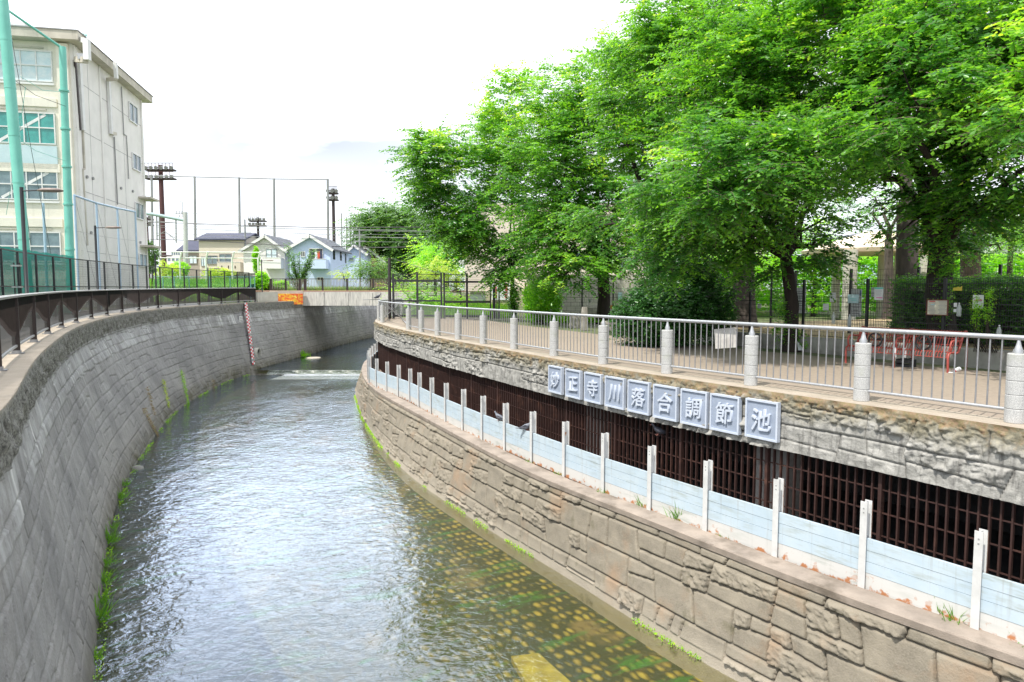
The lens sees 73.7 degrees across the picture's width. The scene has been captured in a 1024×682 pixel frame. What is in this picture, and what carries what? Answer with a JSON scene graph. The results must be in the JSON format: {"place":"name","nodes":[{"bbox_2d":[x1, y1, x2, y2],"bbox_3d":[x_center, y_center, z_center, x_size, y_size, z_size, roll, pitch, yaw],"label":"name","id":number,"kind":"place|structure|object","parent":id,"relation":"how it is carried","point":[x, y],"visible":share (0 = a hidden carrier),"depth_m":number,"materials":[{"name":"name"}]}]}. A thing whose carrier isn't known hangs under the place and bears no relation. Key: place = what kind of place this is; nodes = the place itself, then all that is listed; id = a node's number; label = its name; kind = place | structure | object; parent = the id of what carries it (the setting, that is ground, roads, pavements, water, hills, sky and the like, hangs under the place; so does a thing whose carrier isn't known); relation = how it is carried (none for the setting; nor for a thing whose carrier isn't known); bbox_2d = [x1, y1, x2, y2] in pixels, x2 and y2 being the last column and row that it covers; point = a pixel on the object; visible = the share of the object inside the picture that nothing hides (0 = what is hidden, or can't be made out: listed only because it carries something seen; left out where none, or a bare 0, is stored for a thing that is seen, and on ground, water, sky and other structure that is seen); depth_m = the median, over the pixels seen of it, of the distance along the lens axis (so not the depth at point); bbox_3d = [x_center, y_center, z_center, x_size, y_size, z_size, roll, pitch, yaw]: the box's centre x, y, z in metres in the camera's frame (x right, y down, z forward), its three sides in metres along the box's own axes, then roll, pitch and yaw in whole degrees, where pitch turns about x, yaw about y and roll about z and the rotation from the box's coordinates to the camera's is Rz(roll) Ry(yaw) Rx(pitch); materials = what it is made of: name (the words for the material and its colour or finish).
{"place":"outdoors","nodes":[
{"label":"outdoors","id":0,"kind":"place"},
{"bbox_2d":[0,303,226,351],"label":"riverside path","id":1,"kind":"structure","parent":0,"point":[109,313],"depth_m":34.30,"materials":[{"name":"concrete"}]},
{"bbox_2d":[0,0,29,249],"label":"net pole","id":2,"kind":"object","parent":1,"relation":"on","point":[9,80],"visible":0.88,"depth_m":28.25,"materials":[{"name":"metal"}]},
{"bbox_2d":[19,187,63,326],"bbox_3d":[-15.281,-2.724,22.259,1.510,4.522,0.450,0,4,0],"label":"street lamp","id":3,"kind":"object","parent":1,"relation":"on","point":[24,243],"visible":0.69,"depth_m":22.16,"materials":[{"name":"metal"}]},
{"bbox_2d":[59,46,75,289],"bbox_3d":[-21.192,-7.536,32.529,0.543,12.594,0.430,0,4,0],"label":"net pole","id":4,"kind":"object","parent":1,"relation":"on","point":[66,166],"visible":0.91,"depth_m":32.33,"materials":[{"name":"metal"}]},
{"bbox_2d":[94,225,120,311],"bbox_3d":[-20.877,-3.740,35.320,1.510,4.424,0.450,0,4,0],"label":"street lamp","id":5,"kind":"object","parent":1,"relation":"on","point":[95,240],"visible":0.6,"depth_m":35.19,"materials":[{"name":"metal"}]},
{"bbox_2d":[0,248,249,317],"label":"fence","id":6,"kind":"object","parent":1,"relation":"on","point":[37,286],"visible":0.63,"depth_m":33.33,"materials":[{"name":"metal"}]},
{"bbox_2d":[0,246,74,315],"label":"windbreak net","id":7,"kind":"object","parent":6,"relation":"hanging from","point":[66,267],"visible":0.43,"depth_m":29.27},
{"bbox_2d":[81,299,253,308],"bbox_3d":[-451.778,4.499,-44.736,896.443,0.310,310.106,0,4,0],"label":"ground","id":8,"kind":"structure","parent":0,"point":[187,301],"depth_m":55.12,"materials":[{"name":"concrete"}]},
{"bbox_2d":[0,25,160,306],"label":"school building","id":9,"kind":"structure","parent":8,"relation":"on","point":[108,96],"depth_m":41.65,"materials":[{"name":"grey paint"}]},
{"bbox_2d":[0,48,52,82],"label":"window","id":10,"kind":"structure","parent":9,"relation":"in","point":[32,65],"depth_m":40.44,"materials":[{"name":"white glass"}]},
{"bbox_2d":[0,111,56,144],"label":"window","id":11,"kind":"structure","parent":9,"relation":"in","point":[41,126],"depth_m":40.70,"materials":[{"name":"green glass"}]},
{"bbox_2d":[0,171,58,200],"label":"window","id":12,"kind":"structure","parent":9,"relation":"in","point":[45,179],"depth_m":40.92,"materials":[{"name":"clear glass"}]},
{"bbox_2d":[0,231,61,254],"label":"window","id":13,"kind":"structure","parent":9,"relation":"in","point":[7,238],"depth_m":41.18,"materials":[{"name":"white glass"}]},
{"bbox_2d":[128,101,138,125],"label":"end window","id":14,"kind":"structure","parent":9,"relation":"in","point":[132,109],"depth_m":51.10,"materials":[{"name":"white glass"}]},
{"bbox_2d":[73,194,138,310],"bbox_3d":[-23.715,-4.984,40.233,0.203,6.352,9.291,-1,4,-11],"label":"framed net","id":15,"kind":"object","parent":8,"relation":"on","point":[97,229],"visible":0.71,"depth_m":38.75,"materials":[{"name":"blue paint"}]},
{"bbox_2d":[148,240,160,288],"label":"shrub","id":16,"kind":"object","parent":8,"relation":"on","point":[151,257],"visible":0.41,"depth_m":56.60,"materials":[{"name":"green plant"}]},
{"bbox_2d":[146,201,188,277],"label":"railway gantry","id":17,"kind":"object","parent":8,"relation":"on","point":[184,219],"visible":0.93,"depth_m":79.13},
{"bbox_2d":[151,222,421,227],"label":"overhead wire","id":18,"kind":"object","parent":17,"relation":"attached to","point":[296,226],"visible":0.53,"depth_m":82.36,"materials":[{"name":"black paint"}]},
{"bbox_2d":[154,259,183,278],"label":"shrub","id":19,"kind":"object","parent":8,"relation":"on","point":[169,266],"visible":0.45,"depth_m":74.30,"materials":[{"name":"green plant"}]},
{"bbox_2d":[158,251,260,289],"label":"pipe frame","id":20,"kind":"object","parent":8,"relation":"on","point":[207,252],"visible":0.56,"depth_m":67.54,"materials":[{"name":"white paint"}]},
{"bbox_2d":[149,277,279,300],"bbox_3d":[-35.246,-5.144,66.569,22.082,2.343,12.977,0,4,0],"label":"field grass","id":21,"kind":"structure","parent":8,"relation":"on","point":[180,281],"depth_m":64.01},
{"bbox_2d":[194,233,258,278],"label":"house","id":22,"kind":"structure","parent":8,"relation":"on","point":[207,244],"depth_m":87.38,"materials":[{"name":"beige stone"}]},
{"bbox_2d":[253,270,269,289],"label":"shrub","id":23,"kind":"object","parent":8,"relation":"on","point":[265,277],"visible":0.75,"depth_m":65.40,"materials":[{"name":"green plant"}]},
{"bbox_2d":[238,234,292,282],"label":"house","id":24,"kind":"structure","parent":8,"relation":"on","point":[276,268],"depth_m":84.41,"materials":[{"name":"grey stone"}]},
{"bbox_2d":[256,292,277,301],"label":"wall","id":25,"kind":"structure","parent":8,"relation":"on","point":[266,296],"depth_m":58.40,"materials":[{"name":"concrete"}]},
{"bbox_2d":[283,242,319,289],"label":"young zelkova","id":26,"kind":"object","parent":8,"relation":"on","point":[297,275],"visible":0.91,"depth_m":73.33,"materials":[{"name":"green plant"}]},
{"bbox_2d":[284,234,351,287],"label":"house","id":27,"kind":"structure","parent":8,"relation":"on","point":[332,259],"depth_m":82.59,"materials":[{"name":"grey stone"}]},
{"bbox_2d":[348,244,373,288],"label":"house","id":28,"kind":"structure","parent":8,"relation":"on","point":[353,249],"depth_m":95.47,"materials":[{"name":"grey stone"}]},
{"bbox_2d":[284,285,439,289],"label":"bridge grass","id":29,"kind":"structure","parent":8,"relation":"on","point":[316,287],"depth_m":76.74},
{"bbox_2d":[335,249,402,287],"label":"maple tree","id":30,"kind":"object","parent":8,"relation":"on","point":[375,271],"visible":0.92,"depth_m":76.25,"materials":[{"name":"green plant"}]},
{"bbox_2d":[331,194,449,287],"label":"broadleaf tree","id":31,"kind":"object","parent":8,"relation":"on","point":[383,215],"visible":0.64,"depth_m":99.69,"materials":[{"name":"green plant"}]},
{"bbox_2d":[176,241,199,278],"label":"house","id":32,"kind":"structure","parent":0,"point":[193,258],"depth_m":91.50,"materials":[{"name":"beige stone"}]},
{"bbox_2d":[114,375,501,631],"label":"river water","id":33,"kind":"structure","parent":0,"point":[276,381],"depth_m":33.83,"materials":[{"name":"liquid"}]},
{"bbox_2d":[94,595,119,623],"bbox_3d":[-7.760,4.973,12.818,1.024,0.538,0.721,0,4,0],"label":"grass tuft","id":34,"kind":"object","parent":33,"relation":"on","point":[102,613],"visible":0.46,"depth_m":12.78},
{"bbox_2d":[266,370,360,374],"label":"weir fall","id":35,"kind":"object","parent":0,"point":[316,372],"visible":0.84,"depth_m":50.57,"materials":[{"name":"liquid"}]},
{"bbox_2d":[256,337,376,369],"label":"upstream water","id":36,"kind":"structure","parent":0,"point":[356,353],"depth_m":58.65,"materials":[{"name":"liquid"}]},
{"bbox_2d":[100,341,702,681],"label":"river bed","id":37,"kind":"object","parent":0,"point":[246,613],"visible":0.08,"depth_m":15.02,"materials":[{"name":"liquid"}]},
{"bbox_2d":[0,301,412,681],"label":"river wall","id":38,"kind":"structure","parent":37,"relation":"on","point":[77,433],"depth_m":17.07,"materials":[{"name":"stone"}]},
{"bbox_2d":[0,288,255,370],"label":"bridge style railing","id":39,"kind":"object","parent":38,"relation":"on","point":[16,310],"visible":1,"depth_m":24.15,"materials":[{"name":"brown metal"}]},
{"bbox_2d":[93,374,246,681],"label":"waterline moss","id":40,"kind":"object","parent":38,"relation":"attached to","point":[114,519],"visible":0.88,"depth_m":16.11,"materials":[{"name":"green plant"}]},
{"bbox_2d":[245,303,254,364],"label":"water gauge","id":41,"kind":"object","parent":38,"relation":"attached to","point":[250,337],"visible":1,"depth_m":51.79,"materials":[{"name":"white paint"}]},
{"bbox_2d":[278,294,302,303],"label":"graffiti wall","id":42,"kind":"structure","parent":38,"relation":"on","point":[296,298],"depth_m":61.85,"materials":[{"name":"paint"}]},
{"bbox_2d":[256,290,469,305],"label":"road bridge","id":43,"kind":"structure","parent":38,"relation":"on","point":[333,297],"depth_m":63.82,"materials":[{"name":"concrete"}]},
{"bbox_2d":[269,279,453,289],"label":"bridge railing","id":44,"kind":"object","parent":43,"relation":"on","point":[302,285],"visible":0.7,"depth_m":63.87,"materials":[{"name":"brown metal"}]},
{"bbox_2d":[511,653,570,681],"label":"submerged slab","id":45,"kind":"structure","parent":37,"relation":"on","point":[536,667],"depth_m":11.53,"materials":[{"name":"concrete"}]},
{"bbox_2d":[354,360,1023,681],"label":"stone wall","id":46,"kind":"structure","parent":37,"relation":"on","point":[725,609],"depth_m":12.03,"materials":[{"name":"stone"}]},
{"bbox_2d":[353,395,700,658],"bbox_3d":[-3.262,4.348,24.582,2.035,0.156,33.266,-2,5,-24],"label":"waterline moss","id":47,"kind":"object","parent":46,"relation":"attached to","point":[477,521],"visible":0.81,"depth_m":16.67,"materials":[{"name":"green plant"}]},
{"bbox_2d":[367,342,1023,644],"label":"flood barrier","id":48,"kind":"object","parent":46,"relation":"on","point":[978,596],"visible":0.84,"depth_m":11.13,"materials":[{"name":"white paint"}]},
{"bbox_2d":[373,317,1023,583],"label":"overflow chamber","id":49,"kind":"object","parent":46,"relation":"on","point":[944,485],"visible":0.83,"depth_m":12.86,"materials":[{"name":"stone"}]},
{"bbox_2d":[548,365,563,394],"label":"sign plate","id":50,"kind":"object","parent":49,"relation":"attached to","point":[556,379],"visible":1,"depth_m":17.33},
{"bbox_2d":[565,368,582,399],"bbox_3d":[1.506,1.044,16.657,0.097,0.690,0.664,-2,5,-28],"label":"sign plate","id":51,"kind":"object","parent":49,"relation":"attached to","point":[573,383],"visible":1,"depth_m":16.61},
{"bbox_2d":[584,372,603,404],"bbox_3d":[1.899,1.095,15.930,0.098,0.690,0.664,-2,5,-29],"label":"sign plate","id":52,"kind":"object","parent":49,"relation":"attached to","point":[593,388],"visible":1,"depth_m":15.86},
{"bbox_2d":[604,376,626,409],"bbox_3d":[2.302,1.149,15.230,0.098,0.690,0.664,-3,5,-31],"label":"sign plate","id":53,"kind":"object","parent":49,"relation":"attached to","point":[615,395],"visible":1,"depth_m":15.18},
{"bbox_2d":[627,379,651,415],"bbox_3d":[2.710,1.197,14.558,0.098,0.690,0.664,-3,5,-32],"label":"sign plate","id":54,"kind":"object","parent":49,"relation":"attached to","point":[639,397],"visible":1,"depth_m":14.50,"materials":[{"name":"stone"}]},
{"bbox_2d":[653,384,679,421],"bbox_3d":[3.128,1.252,13.895,0.098,0.690,0.664,-3,5,-33],"label":"sign plate","id":55,"kind":"object","parent":49,"relation":"attached to","point":[665,406],"visible":1,"depth_m":13.85,"materials":[{"name":"stone"}]},
{"bbox_2d":[680,388,709,427],"bbox_3d":[3.541,1.299,13.255,0.098,0.690,0.664,-3,5,-33],"label":"sign plate","id":56,"kind":"object","parent":49,"relation":"attached to","point":[694,407],"visible":1,"depth_m":13.21,"materials":[{"name":"stone"}]},
{"bbox_2d":[377,299,1023,423],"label":"river railing","id":57,"kind":"object","parent":49,"relation":"on","point":[1013,408],"visible":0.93,"depth_m":12.39,"materials":[{"name":"metal"}]},
{"bbox_2d":[714,325,735,348],"bbox_3d":[4.070,-0.094,13.072,0.056,0.462,0.500,-3,-2,-33],"label":"weathered board","id":58,"kind":"object","parent":57,"relation":"hanging from","point":[727,337],"visible":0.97,"depth_m":13.06,"materials":[{"name":"white paint"}]},
{"bbox_2d":[709,393,741,434],"bbox_3d":[3.946,1.343,12.636,0.098,0.690,0.664,-3,5,-33],"label":"sign plate","id":59,"kind":"object","parent":49,"relation":"attached to","point":[725,413],"visible":1,"depth_m":12.59,"materials":[{"name":"stone"}]},
{"bbox_2d":[745,397,780,442],"bbox_3d":[4.385,1.379,11.966,0.098,0.690,0.664,-3,5,-33],"label":"sign plate","id":60,"kind":"object","parent":49,"relation":"attached to","point":[762,419],"visible":1,"depth_m":11.93,"materials":[{"name":"stone"}]},
{"bbox_2d":[401,299,509,317],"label":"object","id":61,"kind":"structure","parent":0,"point":[483,305],"depth_m":49.60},
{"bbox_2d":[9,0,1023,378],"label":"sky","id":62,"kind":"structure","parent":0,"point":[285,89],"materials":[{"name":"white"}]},
{"bbox_2d":[527,275,640,316],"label":"garden wall","id":63,"kind":"structure","parent":0,"point":[574,308],"depth_m":45.74,"materials":[{"name":"concrete"}]},
{"bbox_2d":[385,317,1005,418],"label":"promenade path","id":64,"kind":"structure","parent":0,"point":[993,391],"depth_m":15.13,"materials":[{"name":"concrete"}]},
{"bbox_2d":[388,258,496,318],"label":"fence","id":65,"kind":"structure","parent":64,"relation":"on","point":[431,280],"depth_m":41.87,"materials":[{"name":"metal"}]},
{"bbox_2d":[845,326,968,372],"bbox_3d":[8.987,0.154,15.673,0.852,0.883,2.339,-3,5,-32],"label":"park bench","id":66,"kind":"object","parent":64,"relation":"on","point":[918,349],"visible":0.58,"depth_m":15.47,"materials":[{"name":"red paint"}]},
{"bbox_2d":[411,293,1005,372],"bbox_3d":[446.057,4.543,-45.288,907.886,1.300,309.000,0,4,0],"label":"park ground","id":67,"kind":"structure","parent":0,"point":[591,330],"depth_m":34.96,"materials":[{"name":"soil"}]},
{"bbox_2d":[373,275,479,316],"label":"shrub","id":68,"kind":"object","parent":67,"relation":"on","point":[425,297],"visible":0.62,"depth_m":49.69,"materials":[{"name":"green plant"}]},
{"bbox_2d":[397,230,464,289],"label":"broadleaf tree","id":69,"kind":"object","parent":67,"relation":"on","point":[429,250],"visible":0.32,"depth_m":64.84,"materials":[{"name":"green plant"}]},
{"bbox_2d":[402,252,464,299],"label":"broadleaf tree","id":70,"kind":"object","parent":67,"relation":"on","point":[431,264],"visible":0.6,"depth_m":57.22,"materials":[{"name":"green plant"}]},
{"bbox_2d":[377,59,583,317],"bbox_3d":[-1.663,-8.637,39.668,12.062,15.049,9.127,0,4,0],"label":"cherry tree","id":71,"kind":"object","parent":67,"relation":"on","point":[464,232],"visible":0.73,"depth_m":38.44,"materials":[{"name":"green plant"}]},
{"bbox_2d":[507,283,520,319],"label":"climbing plant","id":72,"kind":"object","parent":71,"relation":"attached to","point":[514,305],"visible":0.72,"depth_m":40.83,"materials":[{"name":"green plant"}]},
{"bbox_2d":[520,279,563,323],"bbox_3d":[1.617,-2.099,35.896,2.385,2.524,2.634,0,4,0],"label":"ivy bush","id":73,"kind":"object","parent":67,"relation":"on","point":[533,301],"visible":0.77,"depth_m":35.48,"materials":[{"name":"green plant"}]},
{"bbox_2d":[498,282,637,318],"bbox_3d":[4.057,-2.245,38.959,11.397,2.200,0.667,2,5,28],"label":"grid fence","id":74,"kind":"object","parent":67,"relation":"on","point":[583,305],"visible":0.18,"depth_m":38.82,"materials":[{"name":"metal"}]},
{"bbox_2d":[482,20,701,323],"bbox_3d":[4.156,-8.399,34.906,11.600,15.283,10.319,0,4,0],"label":"cherry tree","id":75,"kind":"object","parent":67,"relation":"on","point":[566,113],"visible":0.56,"depth_m":33.06,"materials":[{"name":"green plant"}]},
{"bbox_2d":[459,203,764,305],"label":"park building","id":76,"kind":"structure","parent":67,"relation":"on","point":[479,297],"depth_m":54.70,"materials":[{"name":"white tile"}]},
{"bbox_2d":[544,0,778,276],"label":"cherry tree","id":77,"kind":"object","parent":67,"relation":"on","point":[653,32],"visible":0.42,"depth_m":25.54,"materials":[{"name":"green plant"}]},
{"bbox_2d":[607,248,741,346],"bbox_3d":[5.419,-1.343,21.700,4.805,3.580,3.476,-2,5,-27],"label":"evergreen bush","id":78,"kind":"object","parent":67,"relation":"on","point":[695,302],"visible":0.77,"depth_m":20.95,"materials":[{"name":"green plant"}]},
{"bbox_2d":[680,250,799,303],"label":"broadleaf tree","id":79,"kind":"object","parent":67,"relation":"on","point":[762,270],"visible":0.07,"depth_m":44.16,"materials":[{"name":"green plant"}]},
{"bbox_2d":[608,0,897,351],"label":"cherry tree","id":80,"kind":"object","parent":67,"relation":"on","point":[709,199],"visible":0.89,"depth_m":17.57,"materials":[{"name":"green plant"}]},
{"bbox_2d":[769,294,808,348],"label":"trunk shoots","id":81,"kind":"object","parent":80,"relation":"attached to","point":[782,310],"visible":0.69,"depth_m":20.02,"materials":[{"name":"green plant"}]},
{"bbox_2d":[756,208,847,315],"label":"broadleaf tree","id":82,"kind":"object","parent":67,"relation":"on","point":[798,252],"visible":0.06,"depth_m":46.50,"materials":[{"name":"green plant"}]},
{"bbox_2d":[680,331,1013,370],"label":"kerb wall","id":83,"kind":"structure","parent":67,"relation":"on","point":[982,360],"depth_m":17.47,"materials":[{"name":"concrete"}]},
{"bbox_2d":[718,277,1023,349],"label":"park fence","id":84,"kind":"object","parent":83,"relation":"on","point":[945,283],"visible":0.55,"depth_m":17.75,"materials":[{"name":"metal"}]},
{"bbox_2d":[851,289,861,316],"bbox_3d":[9.798,-1.086,19.434,0.019,0.788,0.317,-2,5,-29],"label":"notice","id":85,"kind":"object","parent":84,"relation":"attached to","point":[856,305],"visible":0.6,"depth_m":19.41,"materials":[{"name":"white paper"}]},
{"bbox_2d":[926,299,948,315],"bbox_3d":[10.338,-0.815,16.596,0.030,0.383,0.508,-2,5,-29],"label":"notice","id":86,"kind":"object","parent":84,"relation":"attached to","point":[936,307],"visible":1,"depth_m":16.59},
{"bbox_2d":[967,291,986,351],"bbox_3d":[10.597,-0.455,15.628,0.467,1.414,0.426,-3,5,-38],"label":"young creeper","id":87,"kind":"object","parent":83,"relation":"on","point":[974,324],"visible":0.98,"depth_m":15.61,"materials":[{"name":"green plant"}]},
{"bbox_2d":[977,283,998,352],"bbox_3d":[10.734,-0.518,15.432,0.411,1.567,0.475,-4,6,-44],"label":"young creeper","id":88,"kind":"object","parent":83,"relation":"on","point":[988,309],"visible":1,"depth_m":15.39,"materials":[{"name":"green plant"}]},
{"bbox_2d":[702,252,1023,312],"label":"sunlit shrubs","id":89,"kind":"object","parent":67,"relation":"on","point":[868,262],"visible":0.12,"depth_m":45.43,"materials":[{"name":"green plant"}]},
{"bbox_2d":[801,231,958,319],"bbox_3d":[21.850,-3.846,40.326,8.561,5.188,6.504,0,4,0],"label":"park shelter","id":90,"kind":"object","parent":67,"relation":"on","point":[860,247],"visible":0.38,"depth_m":38.83,"materials":[{"name":"concrete"}]},
{"bbox_2d":[927,0,1023,199],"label":"cherry tree","id":91,"kind":"object","parent":67,"relation":"on","point":[996,123],"visible":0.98,"depth_m":11.76,"materials":[{"name":"green plant"}]},
{"bbox_2d":[732,319,1023,350],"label":"park soil","id":92,"kind":"structure","parent":0,"point":[971,345],"depth_m":23.78,"materials":[{"name":"soil"}]},
{"bbox_2d":[658,83,850,327],"bbox_3d":[9.896,-5.485,27.616,8.888,9.865,7.911,0,4,0],"label":"park tree","id":93,"kind":"object","parent":92,"relation":"on","point":[745,304],"visible":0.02,"depth_m":25.61,"materials":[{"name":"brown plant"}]},
{"bbox_2d":[825,173,922,318],"bbox_3d":[18.486,-4.721,33.618,6.478,7.443,5.581,0,4,0],"label":"park tree","id":94,"kind":"object","parent":92,"relation":"on","point":[888,261],"visible":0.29,"depth_m":32.82,"materials":[{"name":"green plant"}]},
{"bbox_2d":[749,0,1023,346],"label":"cherry tree","id":95,"kind":"object","parent":92,"relation":"on","point":[932,51],"visible":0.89,"depth_m":14.94,"materials":[{"name":"green plant"}]},
{"bbox_2d":[925,233,964,345],"bbox_3d":[10.766,-1.079,17.097,0.889,3.238,1.101,0,4,0],"label":"tree ivy","id":96,"kind":"object","parent":95,"relation":"attached to","point":[950,267],"visible":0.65,"depth_m":16.85,"materials":[{"name":"green plant"}]},
{"bbox_2d":[769,264,1023,332],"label":"fence","id":97,"kind":"object","parent":92,"relation":"on","point":[1000,269],"visible":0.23,"depth_m":22.31,"materials":[{"name":"metal"}]},
{"bbox_2d":[801,1,1002,324],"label":"park tree","id":98,"kind":"object","parent":92,"relation":"on","point":[904,264],"depth_m":22.08,"materials":[{"name":"green plant"}]},
{"bbox_2d":[883,271,1023,346],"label":"clipped hedge","id":99,"kind":"object","parent":92,"relation":"on","point":[917,315],"visible":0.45,"depth_m":17.91,"materials":[{"name":"green plant"}]},
{"bbox_2d":[886,183,1023,287],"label":"park tree","id":100,"kind":"object","parent":92,"relation":"on","point":[973,264],"visible":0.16,"depth_m":30.43,"materials":[{"name":"green plant"}]},
{"bbox_2d":[985,215,1023,289],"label":"broadleaf tree","id":101,"kind":"object","parent":92,"relation":"on","point":[1009,269],"visible":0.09,"depth_m":37.69,"materials":[{"name":"green plant"}]},
{"bbox_3d":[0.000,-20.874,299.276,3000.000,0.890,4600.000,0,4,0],"label":"far ground","id":102,"kind":"structure","parent":0,"visible":0},
{"bbox_2d":[150,175,154,277],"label":"net pole","id":103,"kind":"object","parent":102,"relation":"on","point":[152,219],"visible":0.59,"depth_m":128.39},
{"bbox_2d":[152,175,326,179],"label":"top wire","id":104,"kind":"object","parent":103,"relation":"attached to","point":[240,177],"visible":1,"depth_m":128.02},
{"bbox_2d":[145,163,176,275],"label":"floodlight tower","id":105,"kind":"structure","parent":102,"relation":"on","point":[159,169],"depth_m":147.68,"materials":[{"name":"metal"}]},
{"bbox_2d":[326,186,338,242],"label":"floodlight tower","id":106,"kind":"structure","parent":102,"relation":"on","point":[333,192],"depth_m":147.95,"materials":[{"name":"metal"}]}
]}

